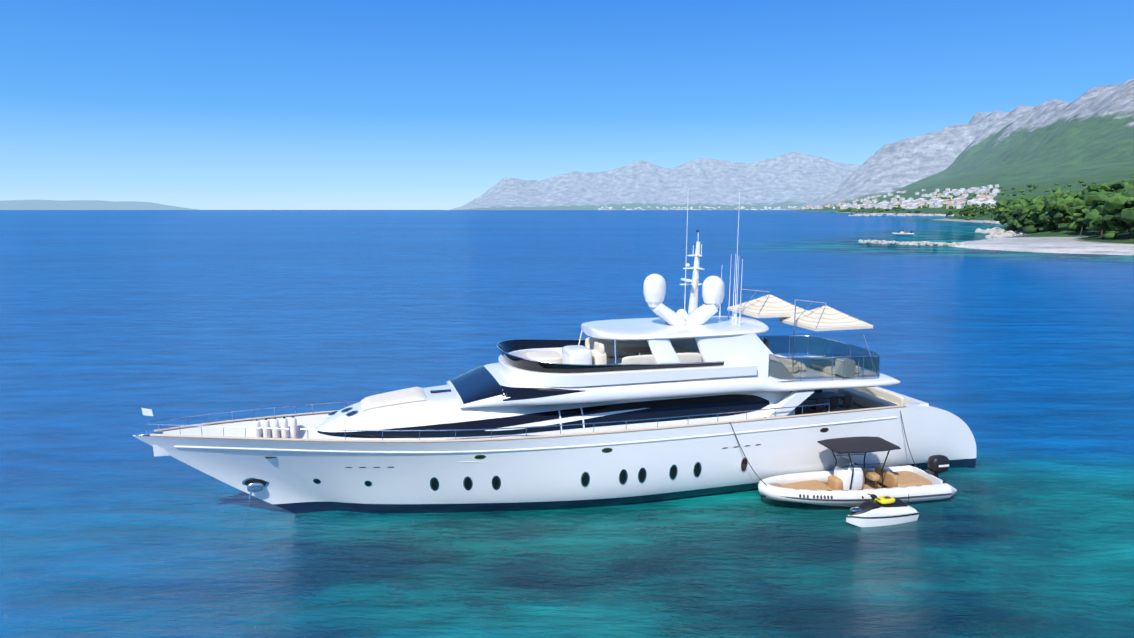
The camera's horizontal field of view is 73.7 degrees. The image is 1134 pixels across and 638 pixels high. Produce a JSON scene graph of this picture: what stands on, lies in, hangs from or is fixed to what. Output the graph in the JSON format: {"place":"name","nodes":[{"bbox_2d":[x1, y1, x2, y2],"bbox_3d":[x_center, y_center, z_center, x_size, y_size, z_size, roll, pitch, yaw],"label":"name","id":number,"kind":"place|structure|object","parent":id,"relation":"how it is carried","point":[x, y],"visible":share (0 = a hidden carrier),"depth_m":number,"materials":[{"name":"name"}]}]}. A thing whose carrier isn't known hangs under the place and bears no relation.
{"place":"outdoors","nodes":[
{"label":"outdoors","id":0,"kind":"place"},
{"bbox_2d":[0,200,198,209],"bbox_3d":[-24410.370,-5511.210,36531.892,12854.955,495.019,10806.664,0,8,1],"label":"island hill","id":1,"kind":"structure","parent":0,"point":[62,205],"depth_m":36133.80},
{"bbox_2d":[0,210,1133,637],"bbox_3d":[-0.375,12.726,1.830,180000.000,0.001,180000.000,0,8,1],"label":"sea","id":2,"kind":"structure","parent":0,"point":[1020,364],"depth_m":47.53,"materials":[{"name":"liquid"}]},
{"bbox_2d":[133,192,975,522],"bbox_3d":[1.142,1.651,35.099,38.419,15.193,7.590,-2,9,-16],"label":"yacht","id":3,"kind":"object","parent":2,"relation":"on","point":[627,412],"visible":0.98,"depth_m":32.71,"materials":[{"name":"white"}]},
{"bbox_2d":[730,411,915,504],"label":"mooring lines","id":4,"kind":"object","parent":3,"relation":"attached to","point":[766,485],"visible":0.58,"depth_m":33.28,"materials":[{"name":"grey fabric"}]},
{"bbox_2d":[758,436,956,506],"bbox_3d":[12.968,7.025,34.003,9.460,3.059,3.166,-2,8,-13],"label":"tender boat","id":5,"kind":"object","parent":2,"relation":"on","point":[845,482],"visible":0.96,"depth_m":33.50,"materials":[{"name":"white rubber"}]},
{"bbox_2d":[846,494,919,526],"bbox_3d":[12.950,7.963,31.457,3.255,1.432,1.254,-3,9,-20],"label":"jet ski","id":6,"kind":"object","parent":2,"relation":"on","point":[870,513],"visible":0.98,"depth_m":31.08,"materials":[{"name":"white plastic"}]},
{"bbox_2d":[892,228,913,234],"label":"boat","id":7,"kind":"object","parent":2,"relation":"on","point":[902,232],"visible":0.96,"depth_m":382.01,"materials":[{"name":"white"}]},
{"bbox_2d":[0,0,1133,209],"label":"sky","id":8,"kind":"structure","parent":0,"point":[192,104],"materials":[{"name":"blue"}]},
{"bbox_2d":[450,152,860,209],"bbox_3d":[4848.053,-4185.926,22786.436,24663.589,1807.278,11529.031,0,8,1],"label":"mountain terrain","id":9,"kind":"structure","parent":0,"point":[791,179],"depth_m":23498.13,"materials":[{"name":"grey stone"}]},
{"bbox_2d":[784,120,998,209],"bbox_3d":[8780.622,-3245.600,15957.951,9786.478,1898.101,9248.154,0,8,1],"label":"mountain terrain","id":10,"kind":"structure","parent":0,"point":[886,169],"depth_m":15990.11,"materials":[{"name":"grey stone"}]},
{"bbox_2d":[796,79,1133,254],"bbox_3d":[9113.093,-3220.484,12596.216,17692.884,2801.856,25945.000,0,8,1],"label":"terrain","id":11,"kind":"structure","parent":0,"point":[1087,137],"depth_m":7817.79,"materials":[{"name":"green plant"}]},
{"bbox_2d":[598,184,1000,209],"bbox_3d":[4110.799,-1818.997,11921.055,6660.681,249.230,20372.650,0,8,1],"label":"town buildings","id":12,"kind":"structure","parent":11,"relation":"on","point":[958,202],"depth_m":3834.11,"materials":[{"name":"beige"}]},
{"bbox_2d":[848,213,1023,245],"bbox_3d":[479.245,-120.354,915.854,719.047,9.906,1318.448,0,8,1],"label":"shore rocks","id":13,"kind":"object","parent":11,"relation":"on","point":[997,232],"visible":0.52,"depth_m":353.44,"materials":[{"name":"stone"}]},
{"bbox_2d":[837,175,1133,238],"bbox_3d":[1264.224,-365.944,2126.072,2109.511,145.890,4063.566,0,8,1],"label":"shrub","id":14,"kind":"object","parent":11,"relation":"on","point":[1029,229],"visible":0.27,"depth_m":2003.27,"materials":[{"name":"green plant"}]},
{"bbox_2d":[945,180,1133,238],"bbox_3d":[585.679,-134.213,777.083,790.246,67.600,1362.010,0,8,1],"label":"forest pine","id":15,"kind":"object","parent":11,"relation":"on","point":[1103,207],"visible":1,"depth_m":334.69,"materials":[{"name":"green plant"}]}
]}

